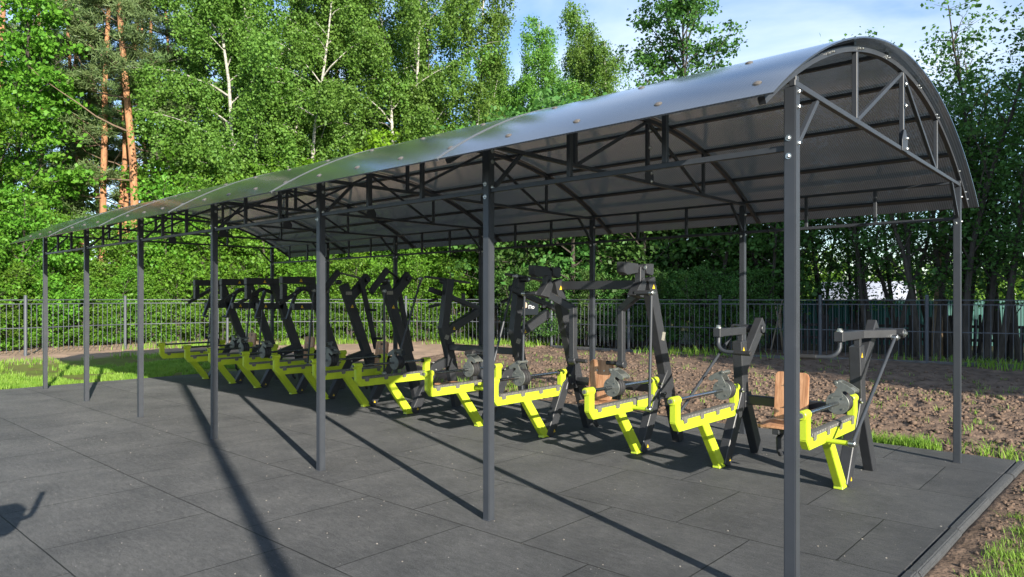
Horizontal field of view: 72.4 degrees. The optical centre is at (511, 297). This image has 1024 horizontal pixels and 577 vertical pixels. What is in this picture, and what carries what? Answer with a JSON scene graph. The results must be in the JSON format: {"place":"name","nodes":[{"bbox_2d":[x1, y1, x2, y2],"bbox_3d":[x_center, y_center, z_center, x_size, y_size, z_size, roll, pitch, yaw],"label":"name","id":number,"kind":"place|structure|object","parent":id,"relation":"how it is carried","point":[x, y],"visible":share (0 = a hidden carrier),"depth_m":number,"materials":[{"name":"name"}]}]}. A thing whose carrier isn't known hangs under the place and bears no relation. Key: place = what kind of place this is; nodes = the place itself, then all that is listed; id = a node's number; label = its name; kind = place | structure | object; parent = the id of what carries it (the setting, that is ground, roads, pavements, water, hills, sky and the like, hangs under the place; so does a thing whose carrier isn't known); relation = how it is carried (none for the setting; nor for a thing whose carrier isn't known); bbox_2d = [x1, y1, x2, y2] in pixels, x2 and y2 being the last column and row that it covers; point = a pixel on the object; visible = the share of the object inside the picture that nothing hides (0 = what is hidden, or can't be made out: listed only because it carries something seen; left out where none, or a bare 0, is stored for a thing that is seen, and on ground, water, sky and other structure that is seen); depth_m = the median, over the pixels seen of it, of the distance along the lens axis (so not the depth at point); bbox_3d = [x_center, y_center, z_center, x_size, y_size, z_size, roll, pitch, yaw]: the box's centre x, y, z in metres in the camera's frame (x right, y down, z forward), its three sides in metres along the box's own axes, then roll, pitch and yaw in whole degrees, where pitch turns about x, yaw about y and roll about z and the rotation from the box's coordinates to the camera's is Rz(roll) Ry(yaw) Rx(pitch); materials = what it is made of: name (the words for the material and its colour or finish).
{"place":"outdoors","nodes":[
{"label":"outdoors","id":0,"kind":"place"},
{"bbox_2d":[0,332,608,381],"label":"lawn","id":1,"kind":"structure","parent":0,"point":[71,355],"depth_m":19.73,"materials":[{"name":"plant"}]},
{"bbox_2d":[0,245,42,350],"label":"maple tree","id":2,"kind":"object","parent":1,"relation":"on","point":[11,275],"visible":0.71,"depth_m":20.84,"materials":[{"name":"green plant"}]},
{"bbox_2d":[13,252,82,347],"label":"maple tree","id":3,"kind":"object","parent":1,"relation":"on","point":[51,329],"visible":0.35,"depth_m":22.18,"materials":[{"name":"green plant"}]},
{"bbox_2d":[55,262,113,345],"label":"maple tree","id":4,"kind":"object","parent":1,"relation":"on","point":[80,277],"visible":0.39,"depth_m":23.27,"materials":[{"name":"green plant"}]},
{"bbox_2d":[80,264,148,344],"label":"maple tree","id":5,"kind":"object","parent":1,"relation":"on","point":[120,296],"visible":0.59,"depth_m":23.80,"materials":[{"name":"green plant"}]},
{"bbox_2d":[127,261,175,342],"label":"maple tree","id":6,"kind":"object","parent":1,"relation":"on","point":[149,329],"visible":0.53,"depth_m":24.82,"materials":[{"name":"green plant"}]},
{"bbox_2d":[145,249,206,341],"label":"maple tree","id":7,"kind":"object","parent":1,"relation":"on","point":[178,330],"visible":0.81,"depth_m":25.09,"materials":[{"name":"green plant"}]},
{"bbox_2d":[191,252,248,339],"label":"maple tree","id":8,"kind":"object","parent":1,"relation":"on","point":[222,327],"visible":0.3,"depth_m":25.76,"materials":[{"name":"green plant"}]},
{"bbox_2d":[219,251,274,340],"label":"maple tree","id":9,"kind":"object","parent":1,"relation":"on","point":[241,294],"visible":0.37,"depth_m":26.00,"materials":[{"name":"green plant"}]},
{"bbox_2d":[265,257,308,340],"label":"maple tree","id":10,"kind":"object","parent":1,"relation":"on","point":[294,313],"visible":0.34,"depth_m":26.44,"materials":[{"name":"green plant"}]},
{"bbox_2d":[291,261,341,337],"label":"maple tree","id":11,"kind":"object","parent":1,"relation":"on","point":[310,272],"visible":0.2,"depth_m":26.23,"materials":[{"name":"green plant"}]},
{"bbox_2d":[329,253,373,340],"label":"maple tree","id":12,"kind":"object","parent":1,"relation":"on","point":[341,266],"visible":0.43,"depth_m":25.85,"materials":[{"name":"green plant"}]},
{"bbox_2d":[329,127,426,337],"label":"ash tree","id":13,"kind":"object","parent":1,"relation":"on","point":[375,136],"visible":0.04,"depth_m":27.99,"materials":[{"name":"green plant"}]},
{"bbox_2d":[360,256,414,340],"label":"maple tree","id":14,"kind":"object","parent":1,"relation":"on","point":[378,321],"visible":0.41,"depth_m":25.60,"materials":[{"name":"green plant"}]},
{"bbox_2d":[398,251,448,341],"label":"maple tree","id":15,"kind":"object","parent":1,"relation":"on","point":[418,272],"visible":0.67,"depth_m":25.81,"materials":[{"name":"green plant"}]},
{"bbox_2d":[423,250,478,342],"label":"maple tree","id":16,"kind":"object","parent":1,"relation":"on","point":[450,263],"visible":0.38,"depth_m":25.63,"materials":[{"name":"green plant"}]},
{"bbox_2d":[0,336,1023,576],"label":"grass","id":17,"kind":"structure","parent":1,"relation":"on","point":[162,368],"depth_m":14.04,"materials":[{"name":"green plant"}]},
{"bbox_2d":[494,264,546,341],"bbox_3d":[0.417,0.289,23.127,1.836,2.825,2.091,0,0,-44],"label":"bush","id":18,"kind":"object","parent":1,"relation":"on","point":[531,286],"visible":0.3,"depth_m":23.02,"materials":[{"name":"green plant"}]},
{"bbox_2d":[0,369,1016,576],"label":"rubber paving","id":19,"kind":"structure","parent":0,"point":[182,494],"depth_m":5.52,"materials":[{"name":"rubber"}]},
{"bbox_2d":[156,279,278,383],"bbox_3d":[-5.439,0.618,13.067,1.590,1.924,1.869,0,0,42],"label":"strength machine","id":20,"kind":"object","parent":19,"relation":"on","point":[195,357],"visible":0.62,"depth_m":12.96,"materials":[{"name":"black paint"}]},
{"bbox_2d":[205,276,345,393],"bbox_3d":[-3.932,0.618,11.707,1.670,1.924,1.869,0,0,42],"label":"strength machine","id":21,"kind":"object","parent":19,"relation":"on","point":[245,362],"visible":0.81,"depth_m":11.74,"materials":[{"name":"black paint"}]},
{"bbox_2d":[270,267,419,406],"bbox_3d":[-2.431,0.568,10.393,1.540,2.024,1.928,0,0,42],"label":"strength machine","id":22,"kind":"object","parent":19,"relation":"on","point":[339,370],"visible":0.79,"depth_m":10.48,"materials":[{"name":"black paint"}]},
{"bbox_2d":[351,273,554,426],"bbox_3d":[-0.718,0.635,9.105,1.850,1.889,2.310,0,0,42],"label":"strength machine","id":23,"kind":"object","parent":19,"relation":"on","point":[454,388],"visible":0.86,"depth_m":9.14,"materials":[{"name":"black paint"}]},
{"bbox_2d":[10,36,978,576],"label":"canopy","id":24,"kind":"object","parent":19,"relation":"on","point":[850,128],"visible":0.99,"depth_m":6.86,"materials":[{"name":"metal"}]},
{"bbox_2d":[494,262,683,453],"bbox_3d":[0.801,0.611,7.384,1.710,1.931,1.788,0,0,42],"label":"strength machine","id":25,"kind":"object","parent":19,"relation":"on","point":[600,395],"visible":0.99,"depth_m":7.40,"materials":[{"name":"black paint"}]},
{"bbox_2d":[667,318,907,489],"bbox_3d":[2.309,0.889,6.077,1.634,1.381,1.868,0,0,42],"label":"strength machine","id":26,"kind":"object","parent":19,"relation":"on","point":[852,426],"visible":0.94,"depth_m":6.15,"materials":[{"name":"black paint"}]},
{"bbox_2d":[0,0,1023,299],"label":"sky","id":27,"kind":"structure","parent":0,"point":[775,27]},
{"bbox_2d":[28,317,1023,392],"bbox_3d":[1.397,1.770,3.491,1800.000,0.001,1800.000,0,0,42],"label":"ground","id":28,"kind":"structure","parent":0,"point":[603,337],"depth_m":29.83,"materials":[{"name":"green plant"}]},
{"bbox_2d":[0,211,29,350],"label":"maple tree","id":29,"kind":"object","parent":28,"relation":"on","point":[3,239],"visible":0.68,"depth_m":20.49,"materials":[{"name":"green plant"}]},
{"bbox_2d":[0,94,38,298],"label":"maple tree","id":30,"kind":"object","parent":28,"relation":"on","point":[3,105],"visible":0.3,"depth_m":21.35,"materials":[{"name":"green plant"}]},
{"bbox_2d":[0,64,83,324],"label":"maple tree","id":31,"kind":"object","parent":28,"relation":"on","point":[32,180],"visible":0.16,"depth_m":24.14,"materials":[{"name":"green plant"}]},
{"bbox_2d":[0,180,98,349],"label":"maple tree","id":32,"kind":"object","parent":28,"relation":"on","point":[18,221],"visible":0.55,"depth_m":21.86,"materials":[{"name":"green plant"}]},
{"bbox_2d":[0,1,101,211],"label":"pine tree","id":33,"kind":"object","parent":28,"relation":"on","point":[88,199],"visible":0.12,"depth_m":28.45,"materials":[{"name":"green plant"}]},
{"bbox_2d":[0,0,106,273],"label":"maple tree","id":34,"kind":"object","parent":28,"relation":"on","point":[34,43],"visible":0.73,"depth_m":25.70,"materials":[{"name":"green plant"}]},
{"bbox_2d":[27,205,104,345],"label":"maple tree","id":35,"kind":"object","parent":28,"relation":"on","point":[67,255],"visible":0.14,"depth_m":23.59,"materials":[{"name":"green plant"}]},
{"bbox_2d":[16,100,116,283],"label":"maple tree","id":36,"kind":"object","parent":28,"relation":"on","point":[92,109],"visible":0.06,"depth_m":30.46,"materials":[{"name":"green plant"}]},
{"bbox_2d":[9,0,139,254],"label":"pine tree","id":37,"kind":"object","parent":28,"relation":"on","point":[74,204],"visible":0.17,"depth_m":29.74,"materials":[{"name":"green plant"}]},
{"bbox_2d":[16,0,198,340],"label":"pine tree","id":38,"kind":"object","parent":28,"relation":"on","point":[125,9],"visible":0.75,"depth_m":26.60,"materials":[{"name":"green plant"}]},
{"bbox_2d":[30,0,187,269],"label":"pine tree","id":39,"kind":"object","parent":28,"relation":"on","point":[105,133],"visible":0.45,"depth_m":28.01,"materials":[{"name":"green plant"}]},
{"bbox_2d":[75,225,153,344],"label":"maple tree","id":40,"kind":"object","parent":28,"relation":"on","point":[103,273],"visible":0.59,"depth_m":23.95,"materials":[{"name":"green plant"}]},
{"bbox_2d":[43,6,188,252],"bbox_3d":[-16.242,-7.435,29.206,6.076,18.433,4.385,0,0,-25],"label":"pine tree","id":41,"kind":"object","parent":28,"relation":"on","point":[159,58],"visible":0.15,"depth_m":28.75,"materials":[{"name":"green plant"}]},
{"bbox_2d":[54,0,200,334],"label":"pine tree","id":42,"kind":"object","parent":28,"relation":"on","point":[160,30],"visible":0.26,"depth_m":29.35,"materials":[{"name":"green plant"}]},
{"bbox_2d":[89,218,178,343],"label":"maple tree","id":43,"kind":"object","parent":28,"relation":"on","point":[132,247],"visible":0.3,"depth_m":24.59,"materials":[{"name":"green plant"}]},
{"bbox_2d":[99,94,220,331],"bbox_3d":[-13.829,-3.162,29.773,6.906,10.176,6.923,0,0,-11],"label":"maple tree","id":44,"kind":"object","parent":28,"relation":"on","point":[156,163],"visible":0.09,"depth_m":28.27,"materials":[{"name":"green plant"}]},
{"bbox_2d":[124,167,210,342],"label":"maple tree","id":45,"kind":"object","parent":28,"relation":"on","point":[166,249],"visible":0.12,"depth_m":25.48,"materials":[{"name":"green plant"}]},
{"bbox_2d":[117,168,255,340],"bbox_3d":[-11.760,-1.477,26.156,4.928,6.598,4.258,0,0,-7],"label":"maple tree","id":46,"kind":"object","parent":28,"relation":"on","point":[195,250],"visible":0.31,"depth_m":25.43,"materials":[{"name":"green plant"}]},
{"bbox_2d":[148,141,285,337],"bbox_3d":[-11.210,-2.249,28.069,5.004,8.244,5.779,0,0,-6],"label":"maple tree","id":47,"kind":"object","parent":28,"relation":"on","point":[223,181],"visible":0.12,"depth_m":26.97,"materials":[{"name":"green plant"}]},
{"bbox_2d":[121,0,322,336],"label":"birch tree","id":48,"kind":"object","parent":28,"relation":"on","point":[231,149],"visible":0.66,"depth_m":26.80,"materials":[{"name":"green plant"}]},
{"bbox_2d":[148,0,319,188],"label":"birch tree","id":49,"kind":"object","parent":28,"relation":"on","point":[190,161],"visible":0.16,"depth_m":28.87,"materials":[{"name":"green plant"}]},
{"bbox_2d":[149,0,336,329],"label":"birch tree","id":50,"kind":"object","parent":28,"relation":"on","point":[252,47],"visible":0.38,"depth_m":27.93,"materials":[{"name":"green plant"}]},
{"bbox_2d":[193,162,306,339],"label":"maple tree","id":51,"kind":"object","parent":28,"relation":"on","point":[258,253],"visible":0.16,"depth_m":26.20,"materials":[{"name":"green plant"}]},
{"bbox_2d":[223,152,345,336],"bbox_3d":[-9.048,-2.127,28.522,5.154,7.987,5.966,0,0,42],"label":"maple tree","id":52,"kind":"object","parent":28,"relation":"on","point":[251,165],"visible":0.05,"depth_m":27.91,"materials":[{"name":"green plant"}]},
{"bbox_2d":[233,0,371,158],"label":"birch tree","id":53,"kind":"object","parent":28,"relation":"on","point":[299,4],"visible":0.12,"depth_m":31.86,"materials":[{"name":"green plant"}]},
{"bbox_2d":[218,0,395,335],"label":"birch tree","id":54,"kind":"object","parent":28,"relation":"on","point":[300,37],"visible":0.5,"depth_m":28.80,"materials":[{"name":"green plant"}]},
{"bbox_2d":[268,251,382,336],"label":"maple tree","id":55,"kind":"object","parent":28,"relation":"on","point":[313,263],"visible":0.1,"depth_m":26.66,"materials":[{"name":"green plant"}]},
{"bbox_2d":[319,0,443,323],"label":"birch tree","id":56,"kind":"object","parent":28,"relation":"on","point":[345,107],"visible":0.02,"depth_m":32.99,"materials":[{"name":"green plant"}]},
{"bbox_2d":[308,0,470,151],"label":"birch tree","id":57,"kind":"object","parent":28,"relation":"on","point":[377,7],"visible":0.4,"depth_m":29.50,"materials":[{"name":"green plant"}]},
{"bbox_2d":[342,247,449,340],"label":"maple tree","id":58,"kind":"object","parent":28,"relation":"on","point":[386,252],"visible":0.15,"depth_m":26.41,"materials":[{"name":"green plant"}]},
{"bbox_2d":[343,0,483,144],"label":"birch tree","id":59,"kind":"object","parent":28,"relation":"on","point":[413,30],"visible":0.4,"depth_m":29.69,"materials":[{"name":"green plant"}]},
{"bbox_2d":[372,0,511,134],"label":"birch tree","id":60,"kind":"object","parent":28,"relation":"on","point":[450,53],"visible":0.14,"depth_m":31.60,"materials":[{"name":"green plant"}]},
{"bbox_2d":[405,0,519,130],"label":"birch tree","id":61,"kind":"object","parent":28,"relation":"on","point":[499,20],"visible":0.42,"depth_m":31.94,"materials":[{"name":"green plant"}]},
{"bbox_2d":[427,245,508,339],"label":"maple tree","id":62,"kind":"object","parent":28,"relation":"on","point":[471,296],"visible":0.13,"depth_m":26.02,"materials":[{"name":"green plant"}]},
{"bbox_2d":[453,66,515,126],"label":"birch tree","id":63,"kind":"object","parent":28,"relation":"on","point":[498,95],"visible":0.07,"depth_m":35.64,"materials":[{"name":"green plant"}]},
{"bbox_2d":[422,110,567,338],"bbox_3d":[-0.090,-2.322,25.295,6.223,8.407,5.464,0,0,0],"label":"shade tree","id":64,"kind":"object","parent":28,"relation":"on","point":[467,268],"visible":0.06,"depth_m":24.63,"materials":[{"name":"green plant"}]},
{"bbox_2d":[0,295,1023,368],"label":"metal fence","id":65,"kind":"object","parent":28,"relation":"on","point":[628,325],"visible":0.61,"depth_m":19.21,"materials":[{"name":"metal"}]},
{"bbox_2d":[468,237,583,342],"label":"shade tree","id":66,"kind":"object","parent":28,"relation":"on","point":[527,257],"visible":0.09,"depth_m":23.97,"materials":[{"name":"green plant"}]},
{"bbox_2d":[515,46,565,329],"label":"birch tree","id":67,"kind":"object","parent":28,"relation":"on","point":[544,61],"visible":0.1,"depth_m":34.50,"materials":[{"name":"green plant"}]},
{"bbox_2d":[65,201,1023,322],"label":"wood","id":68,"kind":"object","parent":28,"relation":"on","point":[975,297],"visible":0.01,"depth_m":49.46,"materials":[{"name":"green plant"}]},
{"bbox_2d":[516,15,581,331],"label":"birch tree","id":69,"kind":"object","parent":28,"relation":"on","point":[540,46],"visible":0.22,"depth_m":35.32,"materials":[{"name":"green plant"}]},
{"bbox_2d":[516,77,619,291],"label":"shade tree","id":70,"kind":"object","parent":28,"relation":"on","point":[548,91],"visible":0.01,"depth_m":28.58,"materials":[{"name":"green plant"}]},
{"bbox_2d":[496,83,648,343],"bbox_3d":[2.224,-2.479,23.886,6.472,8.743,5.683,0,0,-35],"label":"shade tree","id":71,"kind":"object","parent":28,"relation":"on","point":[583,250],"visible":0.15,"depth_m":22.83,"materials":[{"name":"green plant"}]},
{"bbox_2d":[564,29,601,101],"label":"birch tree","id":72,"kind":"object","parent":28,"relation":"on","point":[576,54],"visible":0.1,"depth_m":36.96,"materials":[{"name":"green plant"}]},
{"bbox_2d":[522,234,660,344],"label":"shade tree","id":73,"kind":"object","parent":28,"relation":"on","point":[612,342],"visible":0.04,"depth_m":24.07,"materials":[{"name":"green plant"}]},
{"bbox_2d":[554,0,633,330],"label":"birch tree","id":74,"kind":"object","parent":28,"relation":"on","point":[572,17],"visible":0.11,"depth_m":38.09,"materials":[{"name":"green plant"}]},
{"bbox_2d":[587,37,627,96],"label":"birch tree","id":75,"kind":"object","parent":28,"relation":"on","point":[608,64],"visible":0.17,"depth_m":36.03,"materials":[{"name":"green plant"}]},
{"bbox_2d":[562,228,713,346],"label":"shade tree","id":76,"kind":"object","parent":28,"relation":"on","point":[641,248],"visible":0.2,"depth_m":22.32,"materials":[{"name":"green plant"}]},
{"bbox_2d":[601,229,737,345],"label":"shade tree","id":77,"kind":"object","parent":28,"relation":"on","point":[670,247],"visible":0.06,"depth_m":22.71,"materials":[{"name":"green plant"}]},
{"bbox_2d":[612,0,750,260],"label":"poplar tree","id":78,"kind":"object","parent":28,"relation":"on","point":[674,10],"visible":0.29,"depth_m":25.18,"materials":[{"name":"green plant"}]},
{"bbox_2d":[657,223,777,346],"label":"shade tree","id":79,"kind":"object","parent":28,"relation":"on","point":[726,262],"visible":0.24,"depth_m":21.48,"materials":[{"name":"green plant"}]},
{"bbox_2d":[668,222,802,344],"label":"shade tree","id":80,"kind":"object","parent":28,"relation":"on","point":[696,231],"visible":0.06,"depth_m":21.79,"materials":[{"name":"green plant"}]},
{"bbox_2d":[719,219,843,349],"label":"thin tree","id":81,"kind":"object","parent":28,"relation":"on","point":[755,262],"visible":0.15,"depth_m":21.10,"materials":[{"name":"green plant"}]},
{"bbox_2d":[703,217,863,348],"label":"shade tree","id":82,"kind":"object","parent":28,"relation":"on","point":[776,254],"visible":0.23,"depth_m":20.91,"materials":[{"name":"green plant"}]},
{"bbox_2d":[780,217,861,350],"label":"thin tree","id":83,"kind":"object","parent":28,"relation":"on","point":[817,279],"visible":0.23,"depth_m":21.66,"materials":[{"name":"green plant"}]},
{"bbox_2d":[818,217,894,344],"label":"thin tree","id":84,"kind":"object","parent":28,"relation":"on","point":[847,285],"visible":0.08,"depth_m":23.16,"materials":[{"name":"green plant"}]},
{"bbox_2d":[821,281,916,300],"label":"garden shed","id":85,"kind":"structure","parent":28,"relation":"on","point":[898,291],"depth_m":40.69,"materials":[{"name":"white"}]},
{"bbox_2d":[819,211,941,356],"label":"thin tree","id":86,"kind":"object","parent":28,"relation":"on","point":[888,281],"visible":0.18,"depth_m":20.48,"materials":[{"name":"green plant"}]},
{"bbox_2d":[769,301,1023,345],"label":"sheet fence","id":87,"kind":"object","parent":28,"relation":"on","point":[839,312],"visible":0.09,"depth_m":26.23,"materials":[{"name":"metal"}]},
{"bbox_2d":[815,93,987,355],"bbox_3d":[10.439,-2.682,19.869,3.082,9.024,5.289,0,0,-42],"label":"thin tree","id":88,"kind":"object","parent":28,"relation":"on","point":[861,273],"visible":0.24,"depth_m":20.03,"materials":[{"name":"green plant"}]},
{"bbox_2d":[800,313,1023,360],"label":"board fence","id":89,"kind":"object","parent":28,"relation":"on","point":[854,325],"visible":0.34,"depth_m":20.43,"materials":[{"name":"grey metal"}]},
{"bbox_2d":[819,26,1022,358],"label":"thin tree","id":90,"kind":"object","parent":28,"relation":"on","point":[907,255],"visible":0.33,"depth_m":18.45,"materials":[{"name":"green plant"}]},
{"bbox_2d":[853,12,1023,358],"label":"thin tree","id":91,"kind":"object","parent":28,"relation":"on","point":[940,88],"visible":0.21,"depth_m":19.09,"materials":[{"name":"green plant"}]},
{"bbox_2d":[903,0,1023,362],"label":"thin tree","id":92,"kind":"object","parent":28,"relation":"on","point":[980,210],"visible":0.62,"depth_m":17.43,"materials":[{"name":"green plant"}]},
{"bbox_2d":[914,0,1023,360],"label":"thin tree","id":93,"kind":"object","parent":28,"relation":"on","point":[957,73],"visible":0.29,"depth_m":18.68,"materials":[{"name":"green plant"}]},
{"bbox_2d":[951,12,1023,361],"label":"thin tree","id":94,"kind":"object","parent":28,"relation":"on","point":[1017,346],"visible":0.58,"depth_m":17.15,"materials":[{"name":"green plant"}]},
{"bbox_2d":[350,342,1023,576],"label":"soil","id":95,"kind":"structure","parent":0,"point":[964,547],"depth_m":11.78,"materials":[{"name":"brown soil"}]},
{"bbox_2d":[572,268,611,346],"bbox_3d":[2.378,0.352,22.385,1.749,2.690,1.991,0,0,39],"label":"bush","id":96,"kind":"object","parent":95,"relation":"on","point":[584,295],"visible":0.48,"depth_m":22.15,"materials":[{"name":"green plant"}]},
{"bbox_2d":[595,273,640,348],"bbox_3d":[3.240,0.417,22.189,1.518,2.539,1.576,0,0,-27],"label":"bush","id":97,"kind":"object","parent":95,"relation":"on","point":[611,330],"visible":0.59,"depth_m":22.00,"materials":[{"name":"green plant"}]},
{"bbox_2d":[625,266,671,348],"bbox_3d":[4.069,0.352,21.417,1.749,2.690,1.991,0,0,14],"label":"bush","id":98,"kind":"object","parent":95,"relation":"on","point":[642,326],"visible":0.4,"depth_m":21.23,"materials":[{"name":"green plant"}]},
{"bbox_2d":[639,270,696,349],"bbox_3d":[4.764,0.417,20.807,1.518,2.539,1.576,0,0,-36],"label":"bush","id":99,"kind":"object","parent":95,"relation":"on","point":[672,336],"visible":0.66,"depth_m":20.75,"materials":[{"name":"green plant"}]},
{"bbox_2d":[668,265,735,350],"bbox_3d":[5.509,0.352,20.228,1.991,2.690,1.749,0,0,16],"label":"bush","id":100,"kind":"object","parent":95,"relation":"on","point":[717,287],"visible":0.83,"depth_m":20.03,"materials":[{"name":"green plant"}]},
{"bbox_2d":[701,269,753,349],"bbox_3d":[6.175,0.417,20.026,1.518,2.539,1.576,0,0,38],"label":"bush","id":101,"kind":"object","parent":95,"relation":"on","point":[732,293],"visible":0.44,"depth_m":19.88,"materials":[{"name":"green plant"}]},
{"bbox_2d":[722,268,783,351],"bbox_3d":[6.851,0.415,19.868,1.892,2.556,1.661,0,0,12],"label":"bush","id":102,"kind":"object","parent":95,"relation":"on","point":[759,286],"visible":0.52,"depth_m":19.89,"materials":[{"name":"green plant"}]},
{"bbox_2d":[901,460,1023,576],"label":"rubber kerb","id":103,"kind":"structure","parent":95,"relation":"on","point":[931,557],"depth_m":4.75,"materials":[{"name":"grey rubber"}]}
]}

